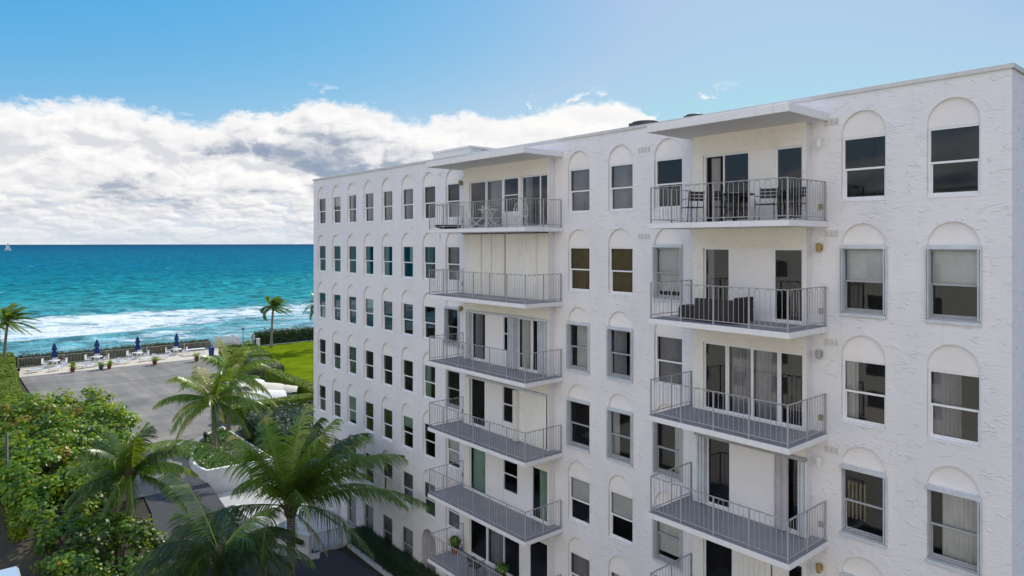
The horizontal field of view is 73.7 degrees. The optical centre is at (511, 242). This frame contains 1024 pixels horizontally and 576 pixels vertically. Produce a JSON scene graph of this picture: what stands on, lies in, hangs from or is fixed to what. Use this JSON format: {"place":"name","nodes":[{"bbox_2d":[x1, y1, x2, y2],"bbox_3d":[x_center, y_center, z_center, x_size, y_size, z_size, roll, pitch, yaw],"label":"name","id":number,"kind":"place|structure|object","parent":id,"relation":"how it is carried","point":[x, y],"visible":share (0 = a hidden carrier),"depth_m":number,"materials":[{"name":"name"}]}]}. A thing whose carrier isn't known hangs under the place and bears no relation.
{"place":"outdoors","nodes":[
{"label":"outdoors","id":0,"kind":"place"},
{"bbox_2d":[16,348,221,377],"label":"pool deck","id":1,"kind":"structure","parent":0,"point":[134,361],"depth_m":81.75,"materials":[{"name":"beige concrete"}]},
{"bbox_2d":[18,341,214,366],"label":"fence","id":2,"kind":"object","parent":1,"relation":"on","point":[119,352],"visible":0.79,"depth_m":85.59,"materials":[{"name":"metal"}]},
{"bbox_2d":[20,358,292,505],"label":"parking lot","id":3,"kind":"structure","parent":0,"point":[143,390],"depth_m":65.86,"materials":[{"name":"grey asphalt"}]},
{"bbox_2d":[232,382,283,403],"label":"canvas canopy","id":4,"kind":"object","parent":3,"relation":"on","point":[272,386],"visible":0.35,"depth_m":61.95,"materials":[{"name":"white fabric"}]},
{"bbox_2d":[241,390,286,399],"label":"canvas canopy","id":5,"kind":"object","parent":3,"relation":"on","point":[277,393],"visible":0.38,"depth_m":59.84,"materials":[{"name":"white fabric"}]},
{"bbox_2d":[0,244,313,356],"bbox_3d":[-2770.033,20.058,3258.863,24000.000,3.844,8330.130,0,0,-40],"label":"sea","id":6,"kind":"structure","parent":0,"point":[77,297],"depth_m":280.33,"materials":[{"name":"liquid"}]},
{"bbox_2d":[0,358,382,575],"bbox_3d":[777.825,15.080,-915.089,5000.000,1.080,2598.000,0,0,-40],"label":"ground","id":7,"kind":"structure","parent":0,"point":[18,553],"depth_m":34.36,"materials":[{"name":"grey concrete"}]},
{"bbox_2d":[0,363,18,379],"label":"hedge","id":8,"kind":"object","parent":7,"relation":"on","point":[8,370],"visible":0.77,"depth_m":70.62,"materials":[{"name":"green plant"}]},
{"bbox_2d":[0,376,26,419],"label":"hedge","id":9,"kind":"object","parent":7,"relation":"on","point":[11,386],"visible":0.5,"depth_m":62.16,"materials":[{"name":"green plant"}]},
{"bbox_2d":[0,435,29,542],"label":"hedge","id":10,"kind":"object","parent":7,"relation":"on","point":[17,533],"visible":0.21,"depth_m":34.81,"materials":[{"name":"green plant"}]},
{"bbox_2d":[0,303,42,357],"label":"palm tree","id":11,"kind":"object","parent":7,"relation":"on","point":[10,312],"visible":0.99,"depth_m":78.08,"materials":[{"name":"green plant"}]},
{"bbox_2d":[0,460,124,528],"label":"sea grape bush","id":12,"kind":"object","parent":7,"relation":"on","point":[28,503],"visible":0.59,"depth_m":36.98,"materials":[{"name":"green plant"}]},
{"bbox_2d":[0,411,145,506],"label":"sea grape bush","id":13,"kind":"object","parent":7,"relation":"on","point":[42,458],"visible":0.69,"depth_m":42.46,"materials":[{"name":"green plant"}]},
{"bbox_2d":[0,382,147,452],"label":"sea grape bush","id":14,"kind":"object","parent":7,"relation":"on","point":[112,413],"visible":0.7,"depth_m":50.28,"materials":[{"name":"green plant"}]},
{"bbox_2d":[29,507,168,575],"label":"sea grape bush","id":15,"kind":"object","parent":7,"relation":"on","point":[86,559],"visible":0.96,"depth_m":32.12,"materials":[{"name":"green plant"}]},
{"bbox_2d":[9,337,213,366],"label":"hedge","id":16,"kind":"object","parent":7,"relation":"on","point":[47,355],"visible":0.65,"depth_m":85.34,"materials":[{"name":"green plant"}]},
{"bbox_2d":[61,422,199,539],"bbox_3d":[-20.096,12.420,35.858,6.459,5.963,6.617,0,0,-40],"label":"palm tree","id":17,"kind":"object","parent":7,"relation":"on","point":[119,460],"visible":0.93,"depth_m":35.07,"materials":[{"name":"green plant"}]},
{"bbox_2d":[125,474,315,575],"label":"palm tree","id":18,"kind":"object","parent":7,"relation":"on","point":[216,550],"visible":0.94,"depth_m":27.97,"materials":[{"name":"green plant"}]},
{"bbox_2d":[193,428,269,468],"bbox_3d":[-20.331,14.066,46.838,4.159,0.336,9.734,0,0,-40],"label":"ground cover","id":19,"kind":"object","parent":7,"relation":"on","point":[209,442],"visible":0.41,"depth_m":45.63,"materials":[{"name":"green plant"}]},
{"bbox_2d":[152,359,276,452],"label":"palm tree","id":20,"kind":"object","parent":19,"relation":"on","point":[212,392],"visible":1,"depth_m":45.38,"materials":[{"name":"green plant"}]},
{"bbox_2d":[179,337,278,432],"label":"palm tree","id":21,"kind":"object","parent":19,"relation":"on","point":[241,354],"visible":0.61,"depth_m":51.28,"materials":[{"name":"green plant"}]},
{"bbox_2d":[189,426,273,494],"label":"planter wall","id":22,"kind":"structure","parent":7,"relation":"on","point":[217,483],"depth_m":42.57,"materials":[{"name":"white concrete"}]},
{"bbox_2d":[219,343,272,362],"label":"hedge","id":23,"kind":"object","parent":7,"relation":"on","point":[256,350],"visible":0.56,"depth_m":84.31,"materials":[{"name":"green plant"}]},
{"bbox_2d":[244,356,284,379],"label":"hedge","id":24,"kind":"object","parent":7,"relation":"on","point":[261,373],"visible":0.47,"depth_m":74.12,"materials":[{"name":"green plant"}]},
{"bbox_2d":[221,393,313,423],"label":"hedge","id":25,"kind":"object","parent":7,"relation":"on","point":[293,398],"visible":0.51,"depth_m":57.25,"materials":[{"name":"green plant"}]},
{"bbox_2d":[233,400,313,454],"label":"shrub","id":26,"kind":"object","parent":7,"relation":"on","point":[285,418],"visible":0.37,"depth_m":50.75,"materials":[{"name":"green plant"}]},
{"bbox_2d":[249,322,313,345],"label":"hedge","id":27,"kind":"object","parent":7,"relation":"on","point":[296,334],"visible":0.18,"depth_m":98.69,"materials":[{"name":"green plant"}]},
{"bbox_2d":[264,368,313,394],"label":"hedge","id":28,"kind":"object","parent":7,"relation":"on","point":[274,375],"visible":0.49,"depth_m":66.66,"materials":[{"name":"green plant"}]},
{"bbox_2d":[145,403,434,575],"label":"palm tree","id":29,"kind":"object","parent":7,"relation":"on","point":[305,479],"visible":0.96,"depth_m":31.06,"materials":[{"name":"green plant"}]},
{"bbox_2d":[347,544,392,575],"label":"kerb","id":30,"kind":"structure","parent":7,"relation":"on","point":[369,561],"depth_m":33.21,"materials":[{"name":"concrete"}]},
{"bbox_2d":[350,525,438,575],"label":"hedge","id":31,"kind":"object","parent":7,"relation":"on","point":[392,559],"visible":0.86,"depth_m":32.34,"materials":[{"name":"green plant"}]},
{"bbox_2d":[313,63,1023,575],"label":"apartment building","id":32,"kind":"structure","parent":7,"relation":"on","point":[557,387],"depth_m":20.30,"materials":[{"name":"white paint"}]},
{"bbox_2d":[319,245,325,272],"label":"window","id":33,"kind":"structure","parent":32,"relation":"in","point":[322,248],"depth_m":39.83,"materials":[{"name":"green glass"}]},
{"bbox_2d":[332,389,339,418],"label":"window","id":34,"kind":"structure","parent":32,"relation":"in","point":[337,403],"depth_m":38.44,"materials":[{"name":"white glass"}]},
{"bbox_2d":[333,245,339,273],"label":"window","id":35,"kind":"structure","parent":32,"relation":"in","point":[337,259],"depth_m":38.40,"materials":[{"name":"green glass"}]},
{"bbox_2d":[347,245,355,274],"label":"window","id":36,"kind":"structure","parent":32,"relation":"in","point":[353,247],"depth_m":37.06,"materials":[{"name":"green glass"}]},
{"bbox_2d":[347,345,355,376],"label":"window","id":37,"kind":"structure","parent":32,"relation":"in","point":[353,349],"depth_m":37.01,"materials":[{"name":"white glass"}]},
{"bbox_2d":[347,394,355,426],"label":"window","id":38,"kind":"structure","parent":32,"relation":"in","point":[353,399],"depth_m":36.97,"materials":[{"name":"green glass"}]},
{"bbox_2d":[348,495,355,527],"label":"window","id":39,"kind":"structure","parent":32,"relation":"in","point":[353,506],"depth_m":37.00,"materials":[{"name":"grey glass"}]},
{"bbox_2d":[363,246,372,275],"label":"window","id":40,"kind":"structure","parent":32,"relation":"in","point":[368,260],"depth_m":35.67,"materials":[{"name":"green glass"}]},
{"bbox_2d":[363,401,372,434],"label":"window","id":41,"kind":"structure","parent":32,"relation":"in","point":[368,405],"depth_m":35.57,"materials":[{"name":"green glass"}]},
{"bbox_2d":[364,192,372,222],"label":"window","id":42,"kind":"structure","parent":32,"relation":"in","point":[370,195],"depth_m":35.58,"materials":[{"name":"grey glass"}]},
{"bbox_2d":[381,190,391,222],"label":"window","id":43,"kind":"structure","parent":32,"relation":"in","point":[388,206],"depth_m":34.14,"materials":[{"name":"grey glass"}]},
{"bbox_2d":[381,246,391,277],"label":"window","id":44,"kind":"structure","parent":32,"relation":"in","point":[387,261],"depth_m":34.17,"materials":[{"name":"green glass"}]},
{"bbox_2d":[381,407,391,442],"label":"window","id":45,"kind":"structure","parent":32,"relation":"in","point":[388,437],"depth_m":34.09,"materials":[{"name":"green glass"}]},
{"bbox_2d":[383,461,391,492],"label":"window","id":46,"kind":"structure","parent":32,"relation":"in","point":[388,476],"depth_m":34.15,"materials":[{"name":"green glass"}]},
{"bbox_2d":[383,514,391,543],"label":"window","id":47,"kind":"structure","parent":32,"relation":"in","point":[388,529],"depth_m":34.15,"materials":[{"name":"grey glass"}]},
{"bbox_2d":[401,188,412,221],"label":"window","id":48,"kind":"structure","parent":32,"relation":"in","point":[409,204],"depth_m":32.70,"materials":[{"name":"grey glass"}]},
{"bbox_2d":[401,414,412,451],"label":"window","id":49,"kind":"structure","parent":32,"relation":"in","point":[407,421],"depth_m":32.68,"materials":[{"name":"white glass"}]},
{"bbox_2d":[402,470,412,508],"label":"window","id":50,"kind":"structure","parent":32,"relation":"in","point":[409,477],"depth_m":32.64,"materials":[{"name":"glass"}]},
{"bbox_2d":[403,526,412,558],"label":"window","id":51,"kind":"structure","parent":32,"relation":"in","point":[409,534],"depth_m":32.72,"materials":[{"name":"grey glass"}]},
{"bbox_2d":[422,246,434,280],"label":"window","id":52,"kind":"structure","parent":32,"relation":"in","point":[430,263],"depth_m":31.30,"materials":[{"name":"green glass"}]},
{"bbox_2d":[422,364,434,401],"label":"window","id":53,"kind":"structure","parent":32,"relation":"in","point":[429,397],"depth_m":31.32,"materials":[{"name":"white glass"}]},
{"bbox_2d":[422,480,434,520],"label":"window","id":54,"kind":"structure","parent":32,"relation":"in","point":[431,502],"depth_m":31.25,"materials":[{"name":"white glass"}]},
{"bbox_2d":[444,306,459,348],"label":"window","id":55,"kind":"structure","parent":32,"relation":"in","point":[446,308],"depth_m":29.76,"materials":[{"name":"grey metal"}]},
{"bbox_2d":[445,438,458,471],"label":"window","id":56,"kind":"structure","parent":32,"relation":"in","point":[454,445],"depth_m":29.83,"materials":[{"name":"grey glass"}]},
{"bbox_2d":[445,507,458,534],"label":"window","id":57,"kind":"structure","parent":32,"relation":"in","point":[454,516],"depth_m":29.82,"materials":[{"name":"white glass"}]},
{"bbox_2d":[447,246,458,282],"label":"window","id":58,"kind":"structure","parent":32,"relation":"in","point":[454,250],"depth_m":29.84,"materials":[{"name":"grey glass"}]},
{"bbox_2d":[470,447,485,495],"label":"sliding door","id":59,"kind":"structure","parent":32,"relation":"in","point":[479,456],"depth_m":27.92,"materials":[{"name":"green glass"}]},
{"bbox_2d":[470,181,486,227],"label":"sliding door","id":60,"kind":"structure","parent":32,"relation":"in","point":[478,181],"depth_m":27.88,"materials":[{"name":"white glass"}]},
{"bbox_2d":[472,312,484,360],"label":"sliding door","id":61,"kind":"structure","parent":32,"relation":"in","point":[479,317],"depth_m":27.91,"materials":[{"name":"white glass"}]},
{"bbox_2d":[487,179,501,227],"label":"sliding door","id":62,"kind":"structure","parent":32,"relation":"in","point":[496,186],"depth_m":27.14,"materials":[{"name":"grey glass"}]},
{"bbox_2d":[487,528,505,570],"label":"sliding door","id":63,"kind":"structure","parent":32,"relation":"in","point":[497,540],"depth_m":27.15,"materials":[{"name":"grey glass"}]},
{"bbox_2d":[518,318,531,370],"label":"sliding door","id":64,"kind":"structure","parent":32,"relation":"in","point":[526,324],"depth_m":25.74,"materials":[{"name":"white glass"}]},
{"bbox_2d":[522,175,539,226],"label":"sliding door","id":65,"kind":"structure","parent":32,"relation":"in","point":[529,181],"depth_m":25.62,"materials":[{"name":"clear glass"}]},
{"bbox_2d":[532,466,546,523],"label":"sliding door","id":66,"kind":"structure","parent":32,"relation":"in","point":[543,474],"depth_m":25.08,"materials":[{"name":"white glass"}]},
{"bbox_2d":[566,321,589,374],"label":"window","id":67,"kind":"structure","parent":32,"relation":"in","point":[583,329],"depth_m":23.99,"materials":[{"name":"grey metal"}]},
{"bbox_2d":[566,397,589,453],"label":"window","id":68,"kind":"structure","parent":32,"relation":"in","point":[570,443],"depth_m":24.11,"materials":[{"name":"grey metal"}]},
{"bbox_2d":[568,168,588,213],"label":"window","id":69,"kind":"structure","parent":32,"relation":"in","point":[579,197],"depth_m":24.04,"materials":[{"name":"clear glass"}]},
{"bbox_2d":[568,247,588,292],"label":"window","id":70,"kind":"structure","parent":32,"relation":"in","point":[579,269],"depth_m":24.00,"materials":[{"name":"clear glass"}]},
{"bbox_2d":[568,475,588,528],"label":"window","id":71,"kind":"structure","parent":32,"relation":"in","point":[580,487],"depth_m":23.99,"materials":[{"name":"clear glass"}]},
{"bbox_2d":[570,551,588,575],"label":"window","id":72,"kind":"structure","parent":32,"relation":"in","point":[580,563],"depth_m":24.06,"materials":[{"name":"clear glass"}]},
{"bbox_2d":[606,326,632,383],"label":"window","id":73,"kind":"structure","parent":32,"relation":"in","point":[620,333],"depth_m":22.61,"materials":[{"name":"grey metal"}]},
{"bbox_2d":[606,407,632,467],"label":"window","id":74,"kind":"structure","parent":32,"relation":"in","point":[612,438],"depth_m":22.70,"materials":[{"name":"grey metal"}]},
{"bbox_2d":[608,163,632,211],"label":"window","id":75,"kind":"structure","parent":32,"relation":"in","point":[623,173],"depth_m":22.54,"materials":[{"name":"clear glass"}]},
{"bbox_2d":[608,247,632,295],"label":"window","id":76,"kind":"structure","parent":32,"relation":"in","point":[623,271],"depth_m":22.54,"materials":[{"name":"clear glass"}]},
{"bbox_2d":[608,490,632,547],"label":"window","id":77,"kind":"structure","parent":32,"relation":"in","point":[622,504],"depth_m":22.53,"materials":[{"name":"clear glass"}]},
{"bbox_2d":[652,245,682,302],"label":"window","id":78,"kind":"structure","parent":32,"relation":"in","point":[667,263],"depth_m":21.12,"materials":[{"name":"grey metal"}]},
{"bbox_2d":[652,421,682,482],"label":"window","id":79,"kind":"structure","parent":32,"relation":"in","point":[678,450],"depth_m":20.95,"materials":[{"name":"grey metal"}]},
{"bbox_2d":[652,503,682,572],"bbox_3d":[4.817,9.032,20.960,0.290,1.745,1.100,0,0,-40],"label":"window","id":80,"kind":"structure","parent":32,"relation":"in","point":[667,538],"depth_m":21.12,"materials":[{"name":"grey metal"}]},
{"bbox_2d":[654,157,681,209],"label":"window","id":81,"kind":"structure","parent":32,"relation":"in","point":[657,161],"depth_m":21.29,"materials":[{"name":"clear glass"}]},
{"bbox_2d":[654,334,681,389],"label":"window","id":82,"kind":"structure","parent":32,"relation":"in","point":[670,359],"depth_m":21.10,"materials":[{"name":"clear glass"}]},
{"bbox_2d":[682,191,704,221],"bbox_3d":[5.015,-0.983,18.946,0.524,0.883,0.535,0,0,-10],"label":"balcony chair","id":83,"kind":"object","parent":32,"relation":"on","point":[697,198],"visible":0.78,"depth_m":18.73,"materials":[{"name":"black metal"}]},
{"bbox_2d":[678,297,752,322],"bbox_3d":[5.437,1.740,18.316,0.890,0.640,1.770,0,0,-40],"label":"wicker sofa","id":84,"kind":"object","parent":32,"relation":"on","point":[701,308],"visible":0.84,"depth_m":17.79,"materials":[{"name":"black wicker"}]},
{"bbox_2d":[704,342,726,412],"bbox_3d":[5.794,3.808,19.394,0.050,1.915,0.730,0,0,-40],"label":"sliding door","id":85,"kind":"structure","parent":32,"relation":"in","point":[705,343],"depth_m":19.60,"materials":[{"name":"clear glass"}]},
{"bbox_2d":[704,248,729,299],"bbox_3d":[5.871,1.107,19.394,0.167,1.915,0.830,0,0,-40],"label":"sliding door","id":86,"kind":"structure","parent":32,"relation":"in","point":[710,252],"depth_m":19.63,"materials":[{"name":"clear glass"}]},
{"bbox_2d":[707,438,729,509],"bbox_3d":[5.862,6.508,19.314,0.050,1.915,0.760,0,0,-40],"label":"sliding door","id":87,"kind":"structure","parent":32,"relation":"in","point":[710,502],"depth_m":19.56,"materials":[{"name":"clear glass"}]},
{"bbox_2d":[714,193,755,220],"bbox_3d":[5.812,-0.905,17.867,1.080,0.731,1.080,0,0,-40],"label":"balcony table","id":88,"kind":"object","parent":32,"relation":"on","point":[731,194],"visible":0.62,"depth_m":17.78,"materials":[{"name":"black metal"}]},
{"bbox_2d":[727,345,751,417],"bbox_3d":[6.344,3.808,18.884,0.167,1.915,0.760,0,0,-40],"label":"sliding door","id":89,"kind":"structure","parent":32,"relation":"in","point":[741,356],"depth_m":18.97,"materials":[{"name":"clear glass"}]},
{"bbox_2d":[752,348,778,423],"bbox_3d":[6.820,3.808,18.278,0.167,1.915,0.780,0,0,-40],"label":"sliding door","id":90,"kind":"structure","parent":32,"relation":"in","point":[767,361],"depth_m":18.35,"materials":[{"name":"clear glass"}]},
{"bbox_2d":[754,187,778,219],"bbox_3d":[6.492,-0.983,17.399,0.524,0.883,0.535,0,0,35],"label":"balcony chair","id":91,"kind":"object","parent":32,"relation":"on","point":[765,193],"visible":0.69,"depth_m":17.52,"materials":[{"name":"black metal"}]},
{"bbox_2d":[774,248,802,322],"bbox_3d":[7.193,1.107,17.748,0.050,1.915,0.810,0,0,-40],"label":"sliding door","id":92,"kind":"structure","parent":32,"relation":"in","point":[782,320],"depth_m":17.91,"materials":[{"name":"clear glass"}]},
{"bbox_2d":[776,145,802,219],"bbox_3d":[7.215,-1.532,17.722,0.050,1.915,0.740,0,0,-40],"label":"sliding door","id":93,"kind":"structure","parent":32,"relation":"in","point":[777,149],"depth_m":17.92,"materials":[{"name":"clear glass"}]},
{"bbox_2d":[779,352,802,428],"bbox_3d":[7.264,3.808,17.711,0.050,1.915,0.660,0,0,-40],"label":"sliding door","id":94,"kind":"structure","parent":32,"relation":"in","point":[780,353],"depth_m":17.92,"materials":[{"name":"clear glass"}]},
{"bbox_2d":[778,187,805,219],"bbox_3d":[7.036,-0.983,17.066,0.535,0.883,0.524,0,0,-30],"label":"balcony chair","id":95,"kind":"object","parent":32,"relation":"on","point":[799,194],"visible":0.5,"depth_m":17.15,"materials":[{"name":"black metal"}]},
{"bbox_2d":[839,245,886,318],"bbox_3d":[8.548,0.932,16.571,0.290,1.745,1.100,0,0,-40],"label":"window","id":96,"kind":"structure","parent":32,"relation":"in","point":[865,263],"depth_m":16.67,"materials":[{"name":"grey metal"}]},
{"bbox_2d":[839,463,886,548],"bbox_3d":[8.555,6.352,16.577,0.310,1.745,1.100,0,0,-40],"label":"window","id":97,"kind":"structure","parent":32,"relation":"in","point":[873,539],"depth_m":16.68,"materials":[{"name":"grey metal"}]},
{"bbox_2d":[841,134,885,201],"bbox_3d":[8.559,-1.800,16.581,0.170,1.580,1.040,0,0,-40],"label":"window","id":98,"kind":"structure","parent":32,"relation":"in","point":[866,198],"depth_m":16.69,"materials":[{"name":"clear glass"}]},
{"bbox_2d":[841,358,885,430],"bbox_3d":[8.596,3.660,16.612,0.267,1.580,1.040,0,0,-40],"label":"window","id":99,"kind":"structure","parent":32,"relation":"in","point":[850,395],"depth_m":16.90,"materials":[{"name":"clear glass"}]},
{"bbox_2d":[924,245,981,326],"bbox_3d":[9.785,0.932,15.116,0.290,1.745,1.100,0,0,-40],"label":"window","id":100,"kind":"structure","parent":32,"relation":"in","point":[945,265],"depth_m":15.19,"materials":[{"name":"grey metal"}]},
{"bbox_2d":[924,484,981,575],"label":"window","id":101,"kind":"structure","parent":32,"relation":"in","point":[962,511],"depth_m":15.14,"materials":[{"name":"grey metal"}]},
{"bbox_2d":[927,123,980,197],"bbox_3d":[9.796,-1.800,15.125,0.170,1.580,1.040,0,0,-40],"label":"window","id":102,"kind":"structure","parent":32,"relation":"in","point":[930,164],"depth_m":15.19,"materials":[{"name":"clear glass"}]},
{"bbox_2d":[927,369,980,449],"bbox_3d":[9.833,3.660,15.157,0.267,1.580,1.040,0,0,-40],"label":"window","id":103,"kind":"structure","parent":32,"relation":"in","point":[945,411],"depth_m":15.32,"materials":[{"name":"clear glass"}]},
{"bbox_2d":[145,483,378,575],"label":"driveway","id":104,"kind":"structure","parent":0,"point":[336,563],"depth_m":36.52,"materials":[{"name":"grey asphalt"}]},
{"bbox_2d":[235,504,313,553],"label":"entrance wall","id":105,"kind":"structure","parent":104,"relation":"on","point":[306,537],"depth_m":34.08,"materials":[{"name":"white paint"}]},
{"bbox_2d":[221,341,313,382],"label":"lawn","id":106,"kind":"structure","parent":0,"point":[296,359],"depth_m":85.90,"materials":[{"name":"green plant"}]},
{"bbox_2d":[260,295,293,347],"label":"palm tree","id":107,"kind":"object","parent":106,"relation":"on","point":[275,302],"visible":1,"depth_m":94.01,"materials":[{"name":"green plant"}]},
{"bbox_2d":[217,483,351,552],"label":"entrance walk","id":108,"kind":"structure","parent":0,"point":[225,499],"depth_m":38.01,"materials":[{"name":"concrete"}]},
{"bbox_2d":[339,523,346,544],"bbox_3d":[-8.652,14.940,35.038,0.340,1.080,0.340,0,0,-40],"label":"gate post","id":109,"kind":"object","parent":108,"relation":"on","point":[344,540],"visible":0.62,"depth_m":34.94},
{"bbox_2d":[314,526,342,553],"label":"garden gate","id":110,"kind":"structure","parent":109,"relation":"attached to","point":[341,543],"depth_m":34.40,"materials":[{"name":"grey metal"}]},
{"bbox_2d":[0,0,1023,244],"label":"sky","id":111,"kind":"structure","parent":0,"point":[122,121],"materials":[{"name":"blue"}]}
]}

